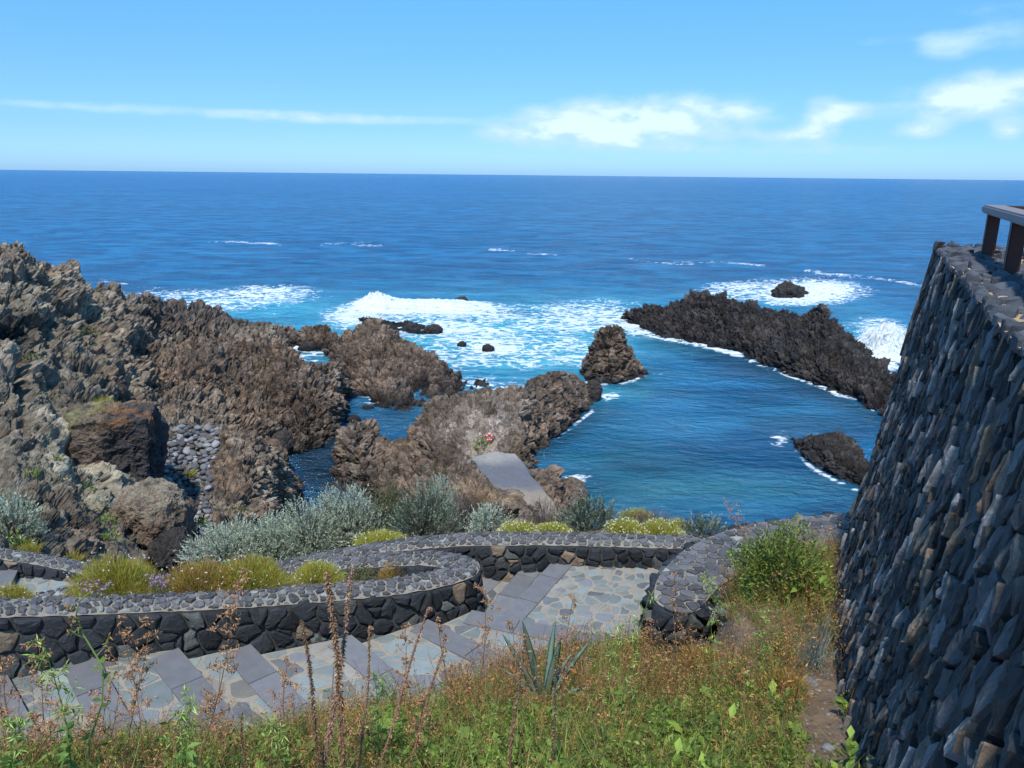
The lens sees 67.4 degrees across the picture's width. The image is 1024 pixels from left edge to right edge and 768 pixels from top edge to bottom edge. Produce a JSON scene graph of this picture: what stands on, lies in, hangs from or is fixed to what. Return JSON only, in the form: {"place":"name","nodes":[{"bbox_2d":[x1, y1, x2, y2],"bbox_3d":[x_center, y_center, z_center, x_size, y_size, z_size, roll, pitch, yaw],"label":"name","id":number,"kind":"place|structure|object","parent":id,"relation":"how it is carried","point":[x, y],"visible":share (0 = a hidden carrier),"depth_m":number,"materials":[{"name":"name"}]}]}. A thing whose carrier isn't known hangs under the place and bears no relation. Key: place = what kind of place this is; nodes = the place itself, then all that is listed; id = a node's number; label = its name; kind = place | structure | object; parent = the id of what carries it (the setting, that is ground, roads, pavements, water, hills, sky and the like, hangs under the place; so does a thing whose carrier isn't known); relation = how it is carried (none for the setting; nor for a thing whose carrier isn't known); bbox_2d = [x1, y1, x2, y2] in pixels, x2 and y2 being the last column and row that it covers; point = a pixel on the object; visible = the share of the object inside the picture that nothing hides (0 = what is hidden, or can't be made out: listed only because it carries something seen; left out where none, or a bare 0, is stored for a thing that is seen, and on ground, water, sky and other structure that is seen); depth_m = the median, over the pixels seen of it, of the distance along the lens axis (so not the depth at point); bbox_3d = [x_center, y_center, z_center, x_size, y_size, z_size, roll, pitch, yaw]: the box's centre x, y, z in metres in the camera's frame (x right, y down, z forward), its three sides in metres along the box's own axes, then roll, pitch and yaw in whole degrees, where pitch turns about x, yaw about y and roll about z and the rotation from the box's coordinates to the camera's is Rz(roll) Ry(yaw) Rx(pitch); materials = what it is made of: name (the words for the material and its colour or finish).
{"place":"outdoors","nodes":[
{"label":"outdoors","id":0,"kind":"place"},
{"bbox_2d":[0,241,297,592],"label":"cliff","id":1,"kind":"structure","parent":0,"point":[46,309],"depth_m":48.41,"materials":[{"name":"stone"}]},
{"bbox_2d":[3,529,35,549],"bbox_3d":[-12.805,4.006,19.522,1.207,0.578,1.042,1,15,0],"label":"flower cushion","id":2,"kind":"object","parent":1,"relation":"on","point":[20,539],"visible":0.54,"depth_m":19.60,"materials":[{"name":"green plant"}]},
{"bbox_2d":[0,486,51,544],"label":"bush","id":3,"kind":"object","parent":1,"relation":"on","point":[8,511],"visible":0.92,"depth_m":20.75,"materials":[{"name":"green plant"}]},
{"bbox_2d":[63,400,169,481],"bbox_3d":[-18.571,3.034,35.642,4.582,4.553,4.401,-2,16,-10],"label":"boulder","id":4,"kind":"object","parent":1,"relation":"on","point":[131,437],"visible":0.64,"depth_m":34.21,"materials":[{"name":"stone"}]},
{"bbox_2d":[108,476,197,550],"bbox_3d":[-13.919,5.486,29.663,3.056,3.627,3.172,1,15,0],"label":"boulder","id":5,"kind":"object","parent":1,"relation":"on","point":[148,509],"visible":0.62,"depth_m":28.59,"materials":[{"name":"stone"}]},
{"bbox_2d":[147,527,198,579],"bbox_3d":[-12.421,6.274,28.158,1.790,2.046,1.838,1,15,0],"label":"boulder","id":6,"kind":"object","parent":1,"relation":"on","point":[162,546],"visible":0.65,"depth_m":27.61,"materials":[{"name":"stone"}]},
{"bbox_2d":[264,437,289,465],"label":"boulder","id":7,"kind":"object","parent":1,"relation":"on","point":[281,447],"visible":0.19,"depth_m":57.05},
{"bbox_2d":[271,430,294,454],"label":"boulder","id":8,"kind":"object","parent":1,"relation":"on","point":[285,438],"visible":0.48,"depth_m":61.51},
{"bbox_2d":[195,428,304,569],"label":"rock hummock","id":9,"kind":"object","parent":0,"point":[253,472],"visible":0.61,"depth_m":40.65,"materials":[{"name":"stone"}]},
{"bbox_2d":[163,332,355,454],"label":"rock bluff","id":10,"kind":"structure","parent":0,"point":[280,384],"depth_m":66.28,"materials":[{"name":"stone"}]},
{"bbox_2d":[0,563,674,747],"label":"stone path","id":11,"kind":"structure","parent":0,"point":[250,699],"depth_m":7.36,"materials":[{"name":"stone"}]},
{"bbox_2d":[67,554,857,767],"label":"bank","id":12,"kind":"structure","parent":0,"point":[829,707],"depth_m":5.18,"materials":[{"name":"soil"}]},
{"bbox_2d":[0,654,21,755],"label":"dry weed","id":13,"kind":"object","parent":12,"relation":"on","point":[6,712],"visible":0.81,"depth_m":3.50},
{"bbox_2d":[0,709,35,767],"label":"green weed","id":14,"kind":"object","parent":12,"relation":"on","point":[6,759],"visible":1,"depth_m":3.10,"materials":[{"name":"green plant"}]},
{"bbox_2d":[20,639,63,767],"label":"dry weed","id":15,"kind":"object","parent":12,"relation":"on","point":[38,715],"visible":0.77,"depth_m":3.47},
{"bbox_2d":[64,577,117,767],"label":"green weed","id":16,"kind":"object","parent":12,"relation":"on","point":[105,675],"visible":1,"depth_m":3.11,"materials":[{"name":"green plant"}]},
{"bbox_2d":[72,683,112,761],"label":"dry weed","id":17,"kind":"object","parent":12,"relation":"on","point":[84,732],"visible":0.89,"depth_m":3.54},
{"bbox_2d":[94,650,136,760],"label":"dry weed","id":18,"kind":"object","parent":12,"relation":"on","point":[118,691],"visible":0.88,"depth_m":3.57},
{"bbox_2d":[104,614,158,764],"bbox_3d":[-1.780,1.474,3.620,0.183,0.870,0.211,1,15,0],"label":"dry weed","id":19,"kind":"object","parent":12,"relation":"on","point":[125,633],"visible":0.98,"depth_m":3.59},
{"bbox_2d":[115,616,162,757],"bbox_3d":[-1.817,1.507,3.756,0.289,0.919,0.140,7,17,23],"label":"dry weed","id":20,"kind":"object","parent":12,"relation":"on","point":[147,635],"visible":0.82,"depth_m":3.70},
{"bbox_2d":[159,684,205,767],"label":"green weed","id":21,"kind":"object","parent":12,"relation":"on","point":[191,755],"visible":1,"depth_m":3.20,"materials":[{"name":"green plant"}]},
{"bbox_2d":[199,686,239,761],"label":"dry weed","id":22,"kind":"object","parent":12,"relation":"on","point":[205,710],"visible":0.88,"depth_m":3.65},
{"bbox_2d":[197,567,251,767],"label":"dry weed","id":23,"kind":"object","parent":12,"relation":"on","point":[231,635],"visible":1,"depth_m":3.42,"materials":[{"name":"plant"}]},
{"bbox_2d":[260,712,296,767],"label":"green weed","id":24,"kind":"object","parent":12,"relation":"on","point":[274,752],"visible":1,"depth_m":3.32,"materials":[{"name":"green plant"}]},
{"bbox_2d":[265,655,300,745],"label":"dry weed","id":25,"kind":"object","parent":12,"relation":"on","point":[284,686],"visible":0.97,"depth_m":4.21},
{"bbox_2d":[299,620,322,767],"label":"dead stalk","id":26,"kind":"object","parent":12,"relation":"on","point":[312,704],"visible":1,"depth_m":3.21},
{"bbox_2d":[324,570,348,767],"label":"dead stalk","id":27,"kind":"object","parent":12,"relation":"on","point":[337,663],"visible":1,"depth_m":3.12,"materials":[{"name":"plant"}]},
{"bbox_2d":[321,568,354,767],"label":"dead stalk","id":28,"kind":"object","parent":12,"relation":"on","point":[329,733],"visible":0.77,"depth_m":3.23,"materials":[{"name":"plant"}]},
{"bbox_2d":[345,704,371,748],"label":"dry weed","id":29,"kind":"object","parent":12,"relation":"on","point":[358,719],"visible":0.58,"depth_m":3.90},
{"bbox_2d":[356,626,373,767],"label":"dead stalk","id":30,"kind":"object","parent":12,"relation":"on","point":[366,702],"visible":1,"depth_m":3.38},
{"bbox_2d":[356,670,396,767],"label":"green weed","id":31,"kind":"object","parent":12,"relation":"on","point":[379,727],"visible":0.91,"depth_m":3.74,"materials":[{"name":"green plant"}]},
{"bbox_2d":[378,607,432,767],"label":"dead stalk","id":32,"kind":"object","parent":12,"relation":"on","point":[397,708],"visible":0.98,"depth_m":3.48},
{"bbox_2d":[394,622,416,719],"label":"dry weed","id":33,"kind":"object","parent":12,"relation":"on","point":[402,636],"visible":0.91,"depth_m":4.59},
{"bbox_2d":[404,691,440,765],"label":"dry weed","id":34,"kind":"object","parent":12,"relation":"on","point":[422,699],"visible":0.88,"depth_m":3.76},
{"bbox_2d":[407,649,447,767],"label":"dead stalk","id":35,"kind":"object","parent":12,"relation":"on","point":[427,702],"visible":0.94,"depth_m":3.63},
{"bbox_2d":[0,515,861,767],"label":"dry grass","id":36,"kind":"structure","parent":12,"relation":"on","point":[199,747],"depth_m":4.92,"materials":[{"name":"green plant"}]},
{"bbox_2d":[0,535,875,767],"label":"undergrowth","id":37,"kind":"object","parent":12,"relation":"on","point":[852,748],"visible":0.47,"depth_m":4.16,"materials":[{"name":"green plant"}]},
{"bbox_2d":[26,699,71,767],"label":"dry weed","id":38,"kind":"object","parent":37,"relation":"on","point":[38,726],"visible":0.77,"depth_m":3.44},
{"bbox_2d":[22,634,84,767],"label":"green weed","id":39,"kind":"object","parent":37,"relation":"on","point":[68,739],"visible":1,"depth_m":3.02,"materials":[{"name":"green plant"}]},
{"bbox_2d":[435,616,464,719],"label":"dry weed","id":40,"kind":"object","parent":12,"relation":"on","point":[444,639],"visible":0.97,"depth_m":4.84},
{"bbox_2d":[462,583,503,716],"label":"dry weed","id":41,"kind":"object","parent":12,"relation":"on","point":[490,619],"visible":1,"depth_m":4.81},
{"bbox_2d":[501,620,522,702],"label":"dry weed","id":42,"kind":"object","parent":12,"relation":"on","point":[509,626],"visible":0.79,"depth_m":5.27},
{"bbox_2d":[507,633,527,767],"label":"dead stalk","id":43,"kind":"object","parent":12,"relation":"on","point":[515,708],"visible":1,"depth_m":3.39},
{"bbox_2d":[501,621,589,703],"bbox_3d":[0.251,2.048,5.664,0.679,0.826,0.317,-2,15,-9],"label":"agave","id":44,"kind":"object","parent":12,"relation":"on","point":[549,661],"visible":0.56,"depth_m":5.70,"materials":[{"name":"plant"}]},
{"bbox_2d":[548,652,557,764],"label":"dead stalk","id":45,"kind":"object","parent":12,"relation":"on","point":[554,728],"visible":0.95,"depth_m":3.52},
{"bbox_2d":[556,592,578,702],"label":"dry weed","id":46,"kind":"object","parent":12,"relation":"on","point":[565,636],"visible":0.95,"depth_m":5.46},
{"bbox_2d":[593,623,623,712],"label":"green weed","id":47,"kind":"object","parent":12,"relation":"on","point":[609,655],"visible":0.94,"depth_m":4.83,"materials":[{"name":"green plant"}]},
{"bbox_2d":[610,590,657,727],"bbox_3d":[0.702,1.776,4.512,0.234,1.256,0.128,1,15,0],"label":"green weed","id":48,"kind":"object","parent":12,"relation":"on","point":[620,702],"visible":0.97,"depth_m":4.48,"materials":[{"name":"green plant"}]},
{"bbox_2d":[669,572,696,673],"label":"dry weed","id":49,"kind":"object","parent":12,"relation":"on","point":[677,618],"visible":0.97,"depth_m":6.10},
{"bbox_2d":[673,637,720,670],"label":"grass clump","id":50,"kind":"object","parent":12,"relation":"on","point":[697,650],"visible":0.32,"depth_m":6.49,"materials":[{"name":"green plant"}]},
{"bbox_2d":[700,617,721,688],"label":"green weed","id":51,"kind":"object","parent":12,"relation":"on","point":[712,636],"visible":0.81,"depth_m":5.25,"materials":[{"name":"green plant"}]},
{"bbox_2d":[707,680,776,716],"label":"leafy plant","id":52,"kind":"object","parent":12,"relation":"on","point":[745,687],"visible":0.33,"depth_m":4.84,"materials":[{"name":"green plant"}]},
{"bbox_2d":[724,537,786,576],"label":"leafy plant","id":53,"kind":"object","parent":12,"relation":"on","point":[736,562],"visible":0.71,"depth_m":7.15,"materials":[{"name":"green plant"}]},
{"bbox_2d":[733,512,834,607],"bbox_3d":[2.530,1.597,7.077,0.943,0.926,0.676,1,15,0],"label":"bush","id":54,"kind":"object","parent":12,"relation":"on","point":[782,549],"visible":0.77,"depth_m":7.02,"materials":[{"name":"green plant"}]},
{"bbox_2d":[752,658,816,704],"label":"grass clump","id":55,"kind":"object","parent":12,"relation":"on","point":[789,684],"visible":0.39,"depth_m":5.02,"materials":[{"name":"brown plant"}]},
{"bbox_2d":[776,564,832,608],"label":"leafy plant","id":56,"kind":"object","parent":12,"relation":"on","point":[819,580],"visible":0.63,"depth_m":6.90,"materials":[{"name":"green plant"}]},
{"bbox_2d":[786,612,839,676],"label":"silver plant","id":57,"kind":"object","parent":12,"relation":"on","point":[815,657],"visible":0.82,"depth_m":5.46,"materials":[{"name":"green plant"}]},
{"bbox_2d":[831,241,1023,767],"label":"battered wall","id":58,"kind":"structure","parent":12,"relation":"on","point":[931,637],"depth_m":3.59,"materials":[{"name":"stone"}]},
{"bbox_2d":[981,205,1023,273],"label":"railing","id":59,"kind":"object","parent":58,"relation":"on","point":[1014,215],"visible":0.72,"depth_m":5.25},
{"bbox_2d":[0,170,1023,560],"bbox_3d":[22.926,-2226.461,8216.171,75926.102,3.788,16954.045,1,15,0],"label":"sea","id":60,"kind":"structure","parent":0,"point":[544,274],"depth_m":183.67,"materials":[{"name":"liquid"}]},
{"bbox_2d":[292,318,488,411],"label":"sea rock","id":61,"kind":"object","parent":60,"relation":"in","point":[384,366],"visible":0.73,"depth_m":86.09,"materials":[{"name":"stone"}]},
{"bbox_2d":[359,317,425,333],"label":"sea rock","id":62,"kind":"object","parent":60,"relation":"in","point":[407,326],"visible":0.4,"depth_m":112.32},
{"bbox_2d":[329,384,539,534],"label":"promontory","id":63,"kind":"structure","parent":60,"relation":"in","point":[444,432],"depth_m":55.47,"materials":[{"name":"stone"}]},
{"bbox_2d":[468,451,558,519],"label":"terrace","id":64,"kind":"structure","parent":63,"relation":"on","point":[502,470],"depth_m":48.37,"materials":[{"name":"concrete"}]},
{"bbox_2d":[517,464,576,526],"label":"rock shoulder","id":65,"kind":"object","parent":60,"relation":"in","point":[548,479],"visible":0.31,"depth_m":48.88},
{"bbox_2d":[521,370,593,455],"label":"rock dome","id":66,"kind":"object","parent":60,"relation":"in","point":[561,401],"visible":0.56,"depth_m":67.92,"materials":[{"name":"stone"}]},
{"bbox_2d":[562,476,586,506],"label":"boulder","id":67,"kind":"object","parent":60,"relation":"in","point":[574,485],"visible":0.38,"depth_m":51.74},
{"bbox_2d":[586,379,602,401],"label":"sea rock","id":68,"kind":"object","parent":60,"relation":"in","point":[594,388],"visible":0.62,"depth_m":76.88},
{"bbox_2d":[579,324,649,383],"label":"sea stack","id":69,"kind":"object","parent":60,"relation":"in","point":[609,358],"visible":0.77,"depth_m":85.95,"materials":[{"name":"stone"}]},
{"bbox_2d":[620,289,896,415],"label":"reef","id":70,"kind":"object","parent":60,"relation":"in","point":[816,345],"visible":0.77,"depth_m":96.20},
{"bbox_2d":[771,280,805,297],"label":"sea rock","id":71,"kind":"object","parent":60,"relation":"in","point":[787,289],"visible":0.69,"depth_m":144.37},
{"bbox_2d":[790,430,868,486],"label":"pool rock","id":72,"kind":"object","parent":60,"relation":"in","point":[839,454],"visible":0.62,"depth_m":59.63,"materials":[{"name":"stone"}]},
{"bbox_2d":[0,0,1023,179],"label":"sky","id":73,"kind":"structure","parent":0,"point":[858,89],"materials":[{"name":"blue"}]},
{"bbox_2d":[579,529,725,603],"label":"hillside","id":74,"kind":"structure","parent":0,"point":[597,531],"depth_m":11.46,"materials":[{"name":"soil"}]},
{"bbox_2d":[0,548,112,583],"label":"stone wall","id":75,"kind":"structure","parent":74,"relation":"on","point":[28,565],"depth_m":13.11,"materials":[{"name":"stone"}]},
{"bbox_2d":[29,585,87,595],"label":"stone wall","id":76,"kind":"structure","parent":74,"relation":"on","point":[57,591],"depth_m":11.74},
{"bbox_2d":[5,575,392,598],"bbox_3d":[-5.804,2.540,8.702,9.722,2.807,4.118,4,16,13],"label":"planting bed","id":77,"kind":"object","parent":74,"relation":"on","point":[311,584],"visible":0.06,"depth_m":8.92,"materials":[{"name":"soil"}]},
{"bbox_2d":[0,579,39,598],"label":"daisy bush","id":78,"kind":"object","parent":77,"relation":"on","point":[13,590],"visible":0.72,"depth_m":6.96,"materials":[{"name":"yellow plant"}]},
{"bbox_2d":[62,548,165,597],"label":"daisy bush","id":79,"kind":"object","parent":77,"relation":"on","point":[127,577],"visible":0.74,"depth_m":7.43,"materials":[{"name":"green plant"}]},
{"bbox_2d":[145,571,171,594],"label":"lilac flowers","id":80,"kind":"object","parent":77,"relation":"on","point":[158,581],"visible":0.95,"depth_m":7.38,"materials":[{"name":"purple plant"}]},
{"bbox_2d":[159,555,242,594],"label":"daisy bush","id":81,"kind":"object","parent":77,"relation":"on","point":[186,577],"visible":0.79,"depth_m":7.56,"materials":[{"name":"green plant"}]},
{"bbox_2d":[206,549,302,590],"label":"daisy bush","id":82,"kind":"object","parent":77,"relation":"on","point":[271,579],"visible":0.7,"depth_m":7.71,"materials":[{"name":"green plant"}]},
{"bbox_2d":[287,558,346,583],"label":"daisy bush","id":83,"kind":"object","parent":77,"relation":"on","point":[309,571],"visible":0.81,"depth_m":8.52,"materials":[{"name":"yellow plant"}]},
{"bbox_2d":[339,566,378,580],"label":"bed plant","id":84,"kind":"object","parent":77,"relation":"on","point":[366,572],"visible":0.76,"depth_m":9.00,"materials":[{"name":"green plant"}]},
{"bbox_2d":[173,513,277,569],"bbox_3d":[-4.542,2.492,12.318,1.644,0.810,1.348,1,15,0],"label":"bush","id":85,"kind":"object","parent":74,"relation":"on","point":[215,544],"visible":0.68,"depth_m":12.26,"materials":[{"name":"green plant"}]},
{"bbox_2d":[0,550,484,679],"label":"stone wall","id":86,"kind":"structure","parent":74,"relation":"on","point":[441,583],"depth_m":7.13,"materials":[{"name":"stone"}]},
{"bbox_2d":[220,507,315,562],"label":"bush","id":87,"kind":"object","parent":74,"relation":"on","point":[262,528],"visible":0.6,"depth_m":12.41,"materials":[{"name":"green plant"}]},
{"bbox_2d":[262,494,358,559],"bbox_3d":[-3.331,2.343,12.654,1.599,1.032,1.373,1,15,0],"label":"bush","id":88,"kind":"object","parent":74,"relation":"on","point":[305,533],"visible":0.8,"depth_m":12.54,"materials":[{"name":"green plant"}]},
{"bbox_2d":[309,475,378,547],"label":"dry bush","id":89,"kind":"object","parent":74,"relation":"on","point":[341,489],"visible":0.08,"depth_m":14.30,"materials":[{"name":"green plant"}]},
{"bbox_2d":[303,481,393,553],"bbox_3d":[-2.710,2.159,12.828,1.678,1.314,1.337,1,15,0],"label":"bush","id":90,"kind":"object","parent":74,"relation":"on","point":[355,514],"visible":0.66,"depth_m":12.75,"materials":[{"name":"green plant"}]},
{"bbox_2d":[347,527,408,545],"bbox_3d":[-1.914,2.271,11.209,1.055,0.314,0.840,1,15,0],"label":"flower cushion","id":91,"kind":"object","parent":74,"relation":"on","point":[375,537],"visible":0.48,"depth_m":11.23,"materials":[{"name":"yellow plant"}]},
{"bbox_2d":[358,476,413,537],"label":"bush","id":92,"kind":"object","parent":74,"relation":"on","point":[387,504],"visible":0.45,"depth_m":12.96,"materials":[{"name":"green plant"}]},
{"bbox_2d":[380,477,467,537],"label":"bush","id":93,"kind":"object","parent":74,"relation":"on","point":[422,526],"visible":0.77,"depth_m":12.24,"materials":[{"name":"green plant"}]},
{"bbox_2d":[425,468,463,534],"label":"bush","id":94,"kind":"object","parent":74,"relation":"on","point":[437,483],"visible":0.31,"depth_m":15.09,"materials":[{"name":"green plant"}]},
{"bbox_2d":[440,487,480,534],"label":"dry bush","id":95,"kind":"object","parent":74,"relation":"on","point":[460,508],"visible":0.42,"depth_m":13.45,"materials":[{"name":"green plant"}]},
{"bbox_2d":[267,531,710,581],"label":"stone wall","id":96,"kind":"structure","parent":74,"relation":"on","point":[507,556],"depth_m":9.59,"materials":[{"name":"stone"}]},
{"bbox_2d":[464,498,515,532],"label":"bush","id":97,"kind":"object","parent":74,"relation":"on","point":[490,525],"visible":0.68,"depth_m":11.54,"materials":[{"name":"green plant"}]},
{"bbox_2d":[496,519,540,532],"bbox_3d":[0.100,2.057,10.808,0.802,0.348,0.665,1,15,0],"label":"flower cushion","id":98,"kind":"object","parent":74,"relation":"on","point":[521,526],"visible":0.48,"depth_m":10.85,"materials":[{"name":"yellow plant"}]},
{"bbox_2d":[520,494,572,531],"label":"dry bush","id":99,"kind":"object","parent":74,"relation":"on","point":[538,520],"visible":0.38,"depth_m":12.62,"materials":[{"name":"grey plant"}]},
{"bbox_2d":[532,518,576,532],"bbox_3d":[0.542,2.039,10.834,0.765,0.326,0.632,1,15,0],"label":"flower cushion","id":100,"kind":"object","parent":74,"relation":"on","point":[553,526],"visible":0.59,"depth_m":10.82,"materials":[{"name":"yellow plant"}]},
{"bbox_2d":[548,487,625,531],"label":"bush","id":101,"kind":"object","parent":74,"relation":"on","point":[590,522],"visible":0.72,"depth_m":11.71,"materials":[{"name":"green plant"}]},
{"bbox_2d":[600,517,648,534],"bbox_3d":[1.581,2.017,10.809,0.731,0.366,0.629,1,15,0],"label":"flower cushion","id":102,"kind":"object","parent":74,"relation":"on","point":[622,527],"visible":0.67,"depth_m":10.79,"materials":[{"name":"yellow plant"}]},
{"bbox_2d":[616,507,657,522],"bbox_3d":[2.304,2.397,14.121,0.851,0.349,0.701,1,15,0],"label":"flower cushion","id":103,"kind":"object","parent":74,"relation":"on","point":[632,512],"visible":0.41,"depth_m":14.14,"materials":[{"name":"green plant"}]},
{"bbox_2d":[620,505,679,533],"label":"dry bush","id":104,"kind":"object","parent":74,"relation":"on","point":[647,515],"visible":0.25,"depth_m":13.09,"materials":[{"name":"brown plant"}]},
{"bbox_2d":[636,517,686,535],"bbox_3d":[2.097,2.048,10.863,0.718,0.361,0.741,-14,21,-42],"label":"flower cushion","id":105,"kind":"object","parent":74,"relation":"on","point":[661,528],"visible":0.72,"depth_m":10.85,"materials":[{"name":"yellow plant"}]},
{"bbox_2d":[678,508,728,535],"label":"bush","id":106,"kind":"object","parent":74,"relation":"on","point":[701,525],"visible":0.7,"depth_m":11.99,"materials":[{"name":"grey plant"}]},
{"bbox_2d":[639,511,850,657],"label":"stone wall","id":107,"kind":"structure","parent":74,"relation":"on","point":[689,563],"depth_m":8.33,"materials":[{"name":"stone"}]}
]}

